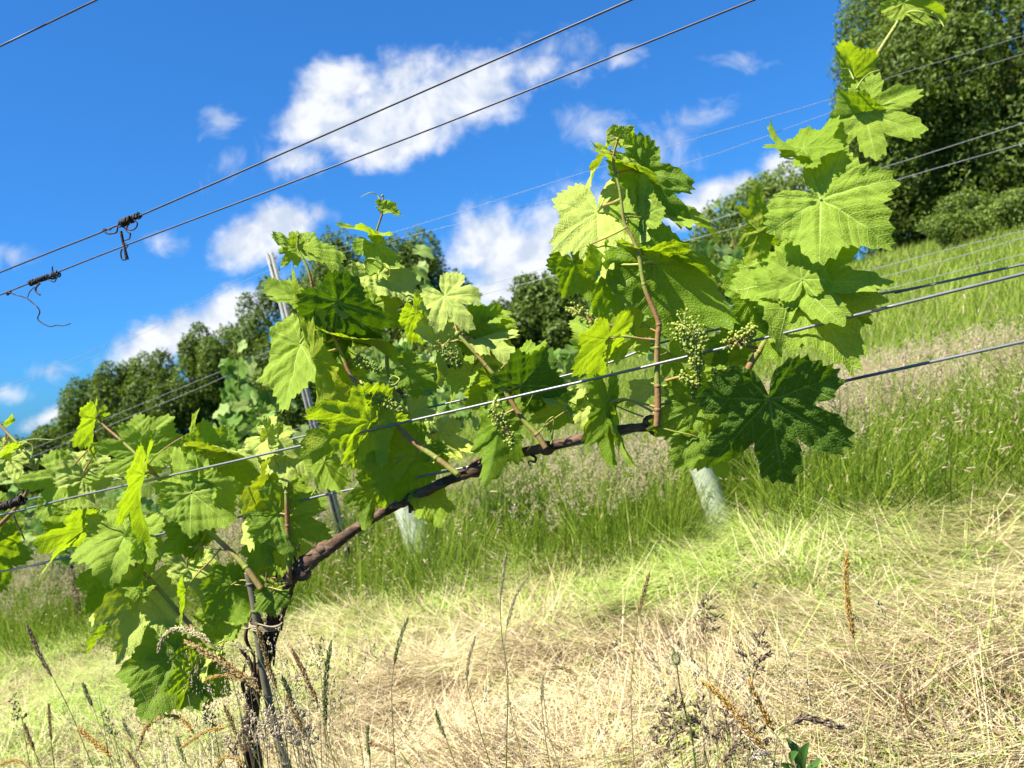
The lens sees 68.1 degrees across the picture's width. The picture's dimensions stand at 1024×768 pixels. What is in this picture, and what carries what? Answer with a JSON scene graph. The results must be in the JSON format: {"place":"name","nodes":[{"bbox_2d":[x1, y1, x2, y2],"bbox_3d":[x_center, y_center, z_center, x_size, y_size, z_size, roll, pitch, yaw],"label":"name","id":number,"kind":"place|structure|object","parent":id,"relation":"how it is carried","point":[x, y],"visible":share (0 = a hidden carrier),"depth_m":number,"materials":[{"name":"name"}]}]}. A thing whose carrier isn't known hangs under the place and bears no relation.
{"place":"outdoors","nodes":[
{"label":"outdoors","id":0,"kind":"place"},
{"bbox_2d":[0,0,755,295],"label":"trellis wire","id":1,"kind":"object","parent":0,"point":[607,58],"visible":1,"depth_m":0.99,"materials":[{"name":"metal"}]},
{"bbox_2d":[5,291,70,326],"bbox_3d":[-0.778,-0.126,1.246,0.133,0.076,0.008,-7,2,20],"label":"dried tendril","id":2,"kind":"object","parent":1,"relation":"hanging from","point":[8,292],"visible":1,"depth_m":1.24},
{"bbox_2d":[27,274,49,297],"bbox_3d":[-0.774,-0.161,1.241,0.056,0.033,0.011,-7,2,20],"label":"dried tendril","id":3,"kind":"object","parent":1,"relation":"attached to","point":[37,280],"visible":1,"depth_m":1.24},
{"bbox_2d":[48,266,60,282],"bbox_3d":[-0.742,-0.177,1.228,0.021,0.026,0.013,-7,2,22],"label":"dried tendril","id":4,"kind":"object","parent":1,"relation":"attached to","point":[54,275],"visible":1,"depth_m":1.23},
{"bbox_2d":[119,231,128,260],"bbox_3d":[-0.589,-0.210,1.150,0.017,0.045,0.008,-8,2,0],"label":"dried tendril","id":5,"kind":"object","parent":1,"relation":"attached to","point":[124,246],"visible":1,"depth_m":1.15},
{"bbox_2d":[0,230,1023,764],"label":"ground","id":6,"kind":"structure","parent":0,"point":[642,364],"depth_m":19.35,"materials":[{"name":"plant"}]},
{"bbox_2d":[0,758,30,767],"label":"grass stalk","id":7,"kind":"object","parent":6,"relation":"on","point":[24,763],"depth_m":1.12,"materials":[{"name":"plant"}]},
{"bbox_2d":[0,434,34,492],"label":"broadleaf tree","id":8,"kind":"object","parent":6,"relation":"on","point":[3,489],"visible":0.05,"depth_m":55.13,"materials":[{"name":"green plant"}]},
{"bbox_2d":[7,692,29,765],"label":"grass stalk","id":9,"kind":"object","parent":6,"relation":"on","point":[13,708],"depth_m":1.21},
{"bbox_2d":[0,413,39,593],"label":"grapevine","id":10,"kind":"object","parent":6,"relation":"on","point":[15,551],"visible":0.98,"depth_m":1.24,"materials":[{"name":"green plant"}]},
{"bbox_2d":[23,723,41,767],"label":"grass stalk","id":11,"kind":"object","parent":6,"relation":"on","point":[30,743],"depth_m":1.21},
{"bbox_2d":[4,424,65,496],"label":"broadleaf tree","id":12,"kind":"object","parent":6,"relation":"on","point":[38,434],"visible":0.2,"depth_m":52.10,"materials":[{"name":"green plant"}]},
{"bbox_2d":[0,0,97,46],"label":"trellis wire","id":13,"kind":"object","parent":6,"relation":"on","point":[51,21],"visible":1,"depth_m":1.06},
{"bbox_2d":[47,703,54,767],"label":"grass stalk","id":14,"kind":"object","parent":6,"relation":"on","point":[49,721],"depth_m":1.16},
{"bbox_2d":[26,622,93,767],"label":"grass stalk","id":15,"kind":"object","parent":6,"relation":"on","point":[43,662],"depth_m":1.12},
{"bbox_2d":[0,474,168,627],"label":"grapevine","id":16,"kind":"object","parent":6,"relation":"on","point":[151,505],"visible":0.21,"depth_m":4.75,"materials":[{"name":"green plant"}]},
{"bbox_2d":[48,374,124,475],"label":"broadleaf tree","id":17,"kind":"object","parent":6,"relation":"on","point":[70,420],"visible":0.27,"depth_m":50.69,"materials":[{"name":"green plant"}]},
{"bbox_2d":[81,682,113,767],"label":"grass stalk","id":18,"kind":"object","parent":6,"relation":"on","point":[85,691],"depth_m":1.13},
{"bbox_2d":[77,727,122,767],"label":"grass stalk","id":19,"kind":"object","parent":6,"relation":"on","point":[91,739],"depth_m":1.07,"materials":[{"name":"plant"}]},
{"bbox_2d":[100,709,121,767],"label":"grass stalk","id":20,"kind":"object","parent":6,"relation":"on","point":[108,719],"depth_m":1.14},
{"bbox_2d":[87,350,181,461],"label":"broadleaf tree","id":21,"kind":"object","parent":6,"relation":"on","point":[126,388],"visible":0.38,"depth_m":48.69,"materials":[{"name":"green plant"}]},
{"bbox_2d":[121,717,147,767],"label":"grass stalk","id":22,"kind":"object","parent":6,"relation":"on","point":[128,732],"depth_m":1.09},
{"bbox_2d":[137,713,213,767],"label":"grass stalk","id":23,"kind":"object","parent":6,"relation":"on","point":[181,719],"depth_m":1.05,"materials":[{"name":"plant"}]},
{"bbox_2d":[175,735,189,767],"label":"grass stalk","id":24,"kind":"object","parent":6,"relation":"on","point":[181,750],"depth_m":1.10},
{"bbox_2d":[145,321,223,457],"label":"broadleaf tree","id":25,"kind":"object","parent":6,"relation":"on","point":[183,409],"visible":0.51,"depth_m":46.80,"materials":[{"name":"green plant"}]},
{"bbox_2d":[156,624,245,764],"bbox_3d":[-0.371,0.754,1.028,0.127,0.874,0.010,-7,2,20],"label":"grass stalk","id":26,"kind":"object","parent":6,"relation":"on","point":[191,631],"depth_m":1.01,"materials":[{"name":"plant"}]},
{"bbox_2d":[202,704,222,767],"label":"grass stalk","id":27,"kind":"object","parent":6,"relation":"on","point":[210,723],"depth_m":1.08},
{"bbox_2d":[180,725,261,767],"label":"grass stalk","id":28,"kind":"object","parent":6,"relation":"on","point":[199,735],"depth_m":1.00,"materials":[{"name":"plant"}]},
{"bbox_2d":[191,321,266,443],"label":"broadleaf tree","id":29,"kind":"object","parent":6,"relation":"on","point":[208,364],"visible":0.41,"depth_m":46.43,"materials":[{"name":"green plant"}]},
{"bbox_2d":[216,754,244,767],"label":"grass stalk","id":30,"kind":"object","parent":6,"relation":"on","point":[231,758],"depth_m":0.98,"materials":[{"name":"plant"}]},
{"bbox_2d":[184,639,282,767],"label":"grass stalk","id":31,"kind":"object","parent":6,"relation":"on","point":[209,655],"depth_m":0.99,"materials":[{"name":"plant"}]},
{"bbox_2d":[223,703,248,767],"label":"grass stalk","id":32,"kind":"object","parent":6,"relation":"on","point":[228,716],"depth_m":0.98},
{"bbox_2d":[203,673,268,767],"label":"grass stalk","id":33,"kind":"object","parent":6,"relation":"on","point":[208,679],"depth_m":0.99,"materials":[{"name":"plant"}]},
{"bbox_2d":[235,710,267,764],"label":"grass stalk","id":34,"kind":"object","parent":6,"relation":"on","point":[252,736],"depth_m":1.00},
{"bbox_2d":[226,641,290,767],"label":"grass stalk","id":35,"kind":"object","parent":6,"relation":"on","point":[240,646],"depth_m":0.99,"materials":[{"name":"plant"}]},
{"bbox_2d":[209,339,318,576],"bbox_3d":[-1.364,0.517,4.211,0.810,1.545,0.368,-7,2,31],"label":"grapevine","id":36,"kind":"object","parent":6,"relation":"on","point":[238,406],"visible":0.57,"depth_m":4.18,"materials":[{"name":"green plant"}]},
{"bbox_2d":[229,274,301,424],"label":"broadleaf tree","id":37,"kind":"object","parent":6,"relation":"on","point":[259,343],"visible":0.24,"depth_m":44.72,"materials":[{"name":"green plant"}]},
{"bbox_2d":[258,703,290,767],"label":"grass stalk","id":38,"kind":"object","parent":6,"relation":"on","point":[267,715],"depth_m":0.95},
{"bbox_2d":[255,622,298,767],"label":"grass stalk","id":39,"kind":"object","parent":6,"relation":"on","point":[264,651],"depth_m":0.97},
{"bbox_2d":[247,367,325,431],"bbox_3d":[-9.675,0.780,33.909,5.326,3.664,4.410,-8,2,0],"label":"field bush","id":40,"kind":"object","parent":6,"relation":"on","point":[297,419],"visible":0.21,"depth_m":32.54,"materials":[{"name":"green plant"}]},
{"bbox_2d":[277,699,304,767],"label":"grass stalk","id":41,"kind":"object","parent":6,"relation":"on","point":[288,725],"depth_m":0.95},
{"bbox_2d":[281,674,306,767],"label":"grass stalk","id":42,"kind":"object","parent":6,"relation":"on","point":[287,688],"depth_m":0.98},
{"bbox_2d":[284,693,316,767],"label":"grass stalk","id":43,"kind":"object","parent":6,"relation":"on","point":[299,723],"depth_m":0.95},
{"bbox_2d":[291,712,319,767],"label":"grass stalk","id":44,"kind":"object","parent":6,"relation":"on","point":[296,731],"depth_m":0.96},
{"bbox_2d":[266,252,356,585],"bbox_3d":[-1.053,0.267,4.079,0.275,2.000,0.032,-7,2,20],"label":"trellis post","id":45,"kind":"object","parent":6,"relation":"on","point":[284,310],"visible":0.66,"depth_m":4.08,"materials":[{"name":"metal"}]},
{"bbox_2d":[1,54,1021,391],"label":"trellis wire","id":46,"kind":"object","parent":45,"relation":"attached to","point":[549,200],"visible":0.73,"depth_m":3.62,"materials":[{"name":"grey"}]},
{"bbox_2d":[2,36,1021,386],"bbox_3d":[-0.654,-0.606,3.854,8.069,0.959,0.002,-7,2,20],"label":"trellis wire","id":47,"kind":"object","parent":45,"relation":"attached to","point":[488,202],"visible":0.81,"depth_m":3.52,"materials":[{"name":"grey"}]},
{"bbox_2d":[2,263,1023,505],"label":"trellis wire","id":48,"kind":"object","parent":45,"relation":"attached to","point":[901,291],"visible":0.46,"depth_m":0.79,"materials":[{"name":"metal"}]},
{"bbox_2d":[22,254,1022,541],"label":"trellis wire","id":49,"kind":"object","parent":45,"relation":"attached to","point":[882,290],"visible":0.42,"depth_m":3.04,"materials":[{"name":"grey"}]},
{"bbox_2d":[30,123,1022,449],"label":"trellis wire","id":50,"kind":"object","parent":45,"relation":"attached to","point":[540,269],"visible":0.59,"depth_m":3.46,"materials":[{"name":"grey"}]},
{"bbox_2d":[29,230,1023,518],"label":"trellis wire","id":51,"kind":"object","parent":45,"relation":"attached to","point":[867,270],"visible":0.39,"depth_m":3.04,"materials":[{"name":"grey"}]},
{"bbox_2d":[29,237,1023,524],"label":"trellis wire","id":52,"kind":"object","parent":45,"relation":"attached to","point":[887,275],"visible":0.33,"depth_m":3.08,"materials":[{"name":"grey"}]},
{"bbox_2d":[35,143,1023,455],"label":"trellis wire","id":53,"kind":"object","parent":45,"relation":"attached to","point":[555,275],"visible":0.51,"depth_m":3.61,"materials":[{"name":"grey"}]},
{"bbox_2d":[290,647,334,767],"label":"grass stalk","id":54,"kind":"object","parent":6,"relation":"on","point":[299,664],"depth_m":0.97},
{"bbox_2d":[0,0,632,272],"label":"trellis wire","id":55,"kind":"object","parent":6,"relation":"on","point":[445,81],"visible":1,"depth_m":0.91,"materials":[{"name":"metal"}]},
{"bbox_2d":[102,215,137,240],"bbox_3d":[-0.539,-0.212,1.046,0.065,0.032,0.013,-7,2,19],"label":"dried tendril","id":56,"kind":"object","parent":55,"relation":"hanging from","point":[124,222],"visible":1,"depth_m":1.04},
{"bbox_2d":[280,224,371,383],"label":"broadleaf tree","id":57,"kind":"object","parent":6,"relation":"on","point":[319,271],"visible":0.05,"depth_m":47.00,"materials":[{"name":"green plant"}]},
{"bbox_2d":[321,638,339,767],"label":"grass stalk","id":58,"kind":"object","parent":6,"relation":"on","point":[325,682],"depth_m":0.96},
{"bbox_2d":[365,724,370,767],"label":"grass stalk","id":59,"kind":"object","parent":6,"relation":"on","point":[368,740],"depth_m":0.92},
{"bbox_2d":[309,339,448,407],"bbox_3d":[-5.907,-0.261,33.956,6.500,3.748,5.609,-8,2,0],"label":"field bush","id":60,"kind":"object","parent":6,"relation":"on","point":[363,351],"visible":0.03,"depth_m":33.52,"materials":[{"name":"green plant"}]},
{"bbox_2d":[367,741,411,767],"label":"grass stalk","id":61,"kind":"object","parent":6,"relation":"on","point":[387,749],"depth_m":0.91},
{"bbox_2d":[391,616,408,767],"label":"grass stalk","id":62,"kind":"object","parent":6,"relation":"on","point":[395,658],"depth_m":0.93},
{"bbox_2d":[394,506,440,575],"bbox_3d":[-0.493,0.721,3.912,0.320,1.019,0.142,-7,2,21],"label":"vine guard","id":63,"kind":"object","parent":6,"relation":"on","point":[402,512],"visible":0.09,"depth_m":3.86,"materials":[{"name":"plastic"}]},
{"bbox_2d":[357,223,480,393],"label":"broadleaf tree","id":64,"kind":"object","parent":6,"relation":"on","point":[410,259],"visible":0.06,"depth_m":44.14,"materials":[{"name":"green plant"}]},
{"bbox_2d":[435,709,456,767],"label":"grass stalk","id":65,"kind":"object","parent":6,"relation":"on","point":[438,720],"depth_m":0.90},
{"bbox_2d":[407,329,509,368],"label":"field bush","id":66,"kind":"object","parent":6,"relation":"on","point":[425,347],"visible":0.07,"depth_m":32.79,"materials":[{"name":"green plant"}]},
{"bbox_2d":[336,245,586,431],"bbox_3d":[-0.265,0.170,3.789,1.536,1.816,0.444,-7,2,18],"label":"grapevine","id":67,"kind":"object","parent":6,"relation":"on","point":[569,353],"visible":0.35,"depth_m":3.78,"materials":[{"name":"green plant"}]},
{"bbox_2d":[465,634,491,767],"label":"grass stalk","id":68,"kind":"object","parent":6,"relation":"on","point":[471,647],"depth_m":0.90,"materials":[{"name":"plant"}]},
{"bbox_2d":[13,0,946,767],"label":"grapevine","id":69,"kind":"object","parent":6,"relation":"on","point":[621,244],"visible":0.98,"depth_m":0.87,"materials":[{"name":"green plant"}]},
{"bbox_2d":[241,617,283,631],"bbox_3d":[-0.323,0.321,1.014,0.068,0.018,0.041,-7,2,18],"label":"string tie","id":70,"kind":"object","parent":69,"relation":"attached to","point":[266,627],"visible":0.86,"depth_m":1.00,"materials":[{"name":"brown"}]},
{"bbox_2d":[244,572,291,767],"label":"bamboo stake","id":71,"kind":"object","parent":69,"relation":"attached to","point":[265,682],"visible":0.79,"depth_m":1.01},
{"bbox_2d":[0,340,1023,572],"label":"trellis wire","id":72,"kind":"object","parent":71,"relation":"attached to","point":[846,380],"visible":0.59,"depth_m":0.75,"materials":[{"name":"metal"}]},
{"bbox_2d":[0,272,1023,515],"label":"trellis wire","id":73,"kind":"object","parent":69,"relation":"attached to","point":[659,363],"visible":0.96,"depth_m":0.81,"materials":[{"name":"metal"}]},
{"bbox_2d":[0,492,27,539],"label":"dried tendril","id":74,"kind":"object","parent":73,"relation":"attached to","point":[19,500],"visible":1,"depth_m":1.11},
{"bbox_2d":[473,296,510,355],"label":"broadleaf tree","id":75,"kind":"object","parent":6,"relation":"on","point":[507,304],"depth_m":40.23,"materials":[{"name":"green plant"}]},
{"bbox_2d":[499,554,508,767],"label":"grass stalk","id":76,"kind":"object","parent":6,"relation":"on","point":[502,578],"depth_m":0.90,"materials":[{"name":"plant"}]},
{"bbox_2d":[0,441,1023,767],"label":"mown grass","id":77,"kind":"structure","parent":6,"relation":"on","point":[972,575],"depth_m":2.33,"materials":[{"name":"plant"}]},
{"bbox_2d":[0,311,1023,620],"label":"grass flowers","id":78,"kind":"object","parent":6,"relation":"on","point":[924,353],"visible":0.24,"depth_m":3.81,"materials":[{"name":"plant"}]},
{"bbox_2d":[1,261,1023,630],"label":"meadow weeds","id":79,"kind":"object","parent":6,"relation":"on","point":[671,373],"depth_m":7.69,"materials":[{"name":"green plant"}]},
{"bbox_2d":[504,578,527,767],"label":"grass stalk","id":80,"kind":"object","parent":6,"relation":"on","point":[512,602],"depth_m":0.90,"materials":[{"name":"plant"}]},
{"bbox_2d":[34,283,1022,535],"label":"meadow flowers","id":81,"kind":"object","parent":6,"relation":"on","point":[868,337],"visible":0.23,"depth_m":6.40,"materials":[{"name":"beige plant"}]},
{"bbox_2d":[507,271,578,362],"bbox_3d":[1.694,-3.030,37.811,5.043,5.461,5.025,-8,2,0],"label":"broadleaf tree","id":82,"kind":"object","parent":6,"relation":"on","point":[534,307],"visible":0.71,"depth_m":36.38,"materials":[{"name":"green plant"}]},
{"bbox_2d":[539,672,550,767],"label":"grass stalk","id":83,"kind":"object","parent":6,"relation":"on","point":[542,686],"depth_m":0.87,"materials":[{"name":"plant"}]},
{"bbox_2d":[543,665,574,767],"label":"grass stalk","id":84,"kind":"object","parent":6,"relation":"on","point":[555,667],"depth_m":0.88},
{"bbox_2d":[542,270,589,329],"bbox_3d":[3.388,-3.584,40.113,6.072,5.662,5.663,-6,3,37],"label":"broadleaf tree","id":85,"kind":"object","parent":6,"relation":"on","point":[580,300],"visible":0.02,"depth_m":37.30,"materials":[{"name":"green plant"}]},
{"bbox_2d":[630,570,650,767],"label":"grass stalk","id":86,"kind":"object","parent":6,"relation":"on","point":[643,595],"depth_m":0.83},
{"bbox_2d":[647,716,685,767],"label":"grass stalk","id":87,"kind":"object","parent":6,"relation":"on","point":[658,729],"depth_m":0.86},
{"bbox_2d":[654,688,696,767],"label":"grass stalk","id":88,"kind":"object","parent":6,"relation":"on","point":[666,717],"depth_m":0.82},
{"bbox_2d":[671,651,696,767],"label":"plantain","id":89,"kind":"object","parent":6,"relation":"on","point":[678,660],"visible":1,"depth_m":0.81,"materials":[{"name":"green plant"}]},
{"bbox_2d":[586,190,808,539],"bbox_3d":[0.880,-0.009,3.372,1.039,1.505,0.416,-7,2,14],"label":"grapevine","id":90,"kind":"object","parent":6,"relation":"on","point":[726,253],"visible":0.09,"depth_m":3.34,"materials":[{"name":"green plant"}]},
{"bbox_2d":[677,693,719,767],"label":"grass stalk","id":91,"kind":"object","parent":6,"relation":"on","point":[697,721],"depth_m":0.82,"materials":[{"name":"plant"}]},
{"bbox_2d":[682,224,734,259],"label":"broadleaf tree","id":92,"kind":"object","parent":6,"relation":"on","point":[696,236],"visible":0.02,"depth_m":45.17,"materials":[{"name":"green plant"}]},
{"bbox_2d":[695,590,723,765],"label":"grass stalk","id":93,"kind":"object","parent":6,"relation":"on","point":[702,602],"depth_m":0.81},
{"bbox_2d":[688,467,733,542],"bbox_3d":[0.932,0.559,3.391,0.268,1.086,0.117,-7,2,21],"label":"vine guard","id":94,"kind":"object","parent":6,"relation":"on","point":[710,485],"visible":0.2,"depth_m":3.35,"materials":[{"name":"plastic"}]},
{"bbox_2d":[704,702,749,767],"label":"grass stalk","id":95,"kind":"object","parent":6,"relation":"on","point":[721,723],"depth_m":0.82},
{"bbox_2d":[721,741,738,767],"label":"grass stalk","id":96,"kind":"object","parent":6,"relation":"on","point":[729,755],"depth_m":0.76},
{"bbox_2d":[699,678,777,767],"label":"grass stalk","id":97,"kind":"object","parent":6,"relation":"on","point":[710,687],"depth_m":0.77,"materials":[{"name":"plant"}]},
{"bbox_2d":[734,625,773,763],"bbox_3d":[0.269,0.645,0.848,0.133,0.752,0.042,-8,2,8],"label":"grass stalk","id":98,"kind":"object","parent":6,"relation":"on","point":[760,659],"depth_m":0.83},
{"bbox_2d":[738,705,772,767],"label":"grass stalk","id":99,"kind":"object","parent":6,"relation":"on","point":[757,730],"depth_m":0.83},
{"bbox_2d":[748,745,769,767],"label":"grass stalk","id":100,"kind":"object","parent":6,"relation":"on","point":[762,753],"depth_m":0.75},
{"bbox_2d":[746,678,787,762],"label":"grass stalk","id":101,"kind":"object","parent":6,"relation":"on","point":[764,713],"depth_m":0.76,"materials":[{"name":"plant"}]},
{"bbox_2d":[696,160,857,300],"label":"broadleaf tree","id":102,"kind":"object","parent":6,"relation":"on","point":[772,185],"visible":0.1,"depth_m":42.01,"materials":[{"name":"green plant"}]},
{"bbox_2d":[773,713,846,767],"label":"grass stalk","id":103,"kind":"object","parent":6,"relation":"on","point":[801,717],"depth_m":0.74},
{"bbox_2d":[842,548,873,767],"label":"grass stalk","id":104,"kind":"object","parent":6,"relation":"on","point":[849,616],"depth_m":0.75,"materials":[{"name":"plant"}]},
{"bbox_2d":[898,693,922,767],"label":"grass stalk","id":105,"kind":"object","parent":6,"relation":"on","point":[905,708],"depth_m":0.74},
{"bbox_2d":[827,0,1008,257],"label":"broadleaf tree","id":106,"kind":"object","parent":6,"relation":"on","point":[873,251],"visible":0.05,"depth_m":46.94,"materials":[{"name":"green plant"}]},
{"bbox_2d":[825,0,1023,250],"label":"willow tree","id":107,"kind":"object","parent":6,"relation":"on","point":[909,47],"visible":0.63,"depth_m":38.57,"materials":[{"name":"green plant"}]},
{"bbox_2d":[915,187,1008,249],"bbox_3d":[15.334,-5.543,25.999,2.731,2.203,2.769,-7,2,24],"label":"field bush","id":108,"kind":"object","parent":6,"relation":"on","point":[971,206],"visible":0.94,"depth_m":25.47,"materials":[{"name":"green plant"}]},
{"bbox_2d":[985,187,1023,234],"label":"field bush","id":109,"kind":"object","parent":6,"relation":"on","point":[1009,202],"visible":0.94,"depth_m":24.59,"materials":[{"name":"green plant"}]},
{"bbox_2d":[0,221,1023,608],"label":"meadow grass","id":110,"kind":"structure","parent":0,"point":[890,321],"depth_m":8.68,"materials":[{"name":"plant"}]},
{"bbox_2d":[0,583,1023,767],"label":"dry grass","id":111,"kind":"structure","parent":0,"point":[628,752],"depth_m":0.95,"materials":[{"name":"plant"}]},
{"bbox_2d":[781,738,820,767],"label":"dock plant","id":112,"kind":"object","parent":111,"relation":"on","point":[796,754],"visible":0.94,"depth_m":0.75,"materials":[{"name":"green plant"}]},
{"bbox_2d":[0,0,1023,452],"label":"sky","id":113,"kind":"structure","parent":0,"point":[111,111],"materials":[{"name":"blue"}]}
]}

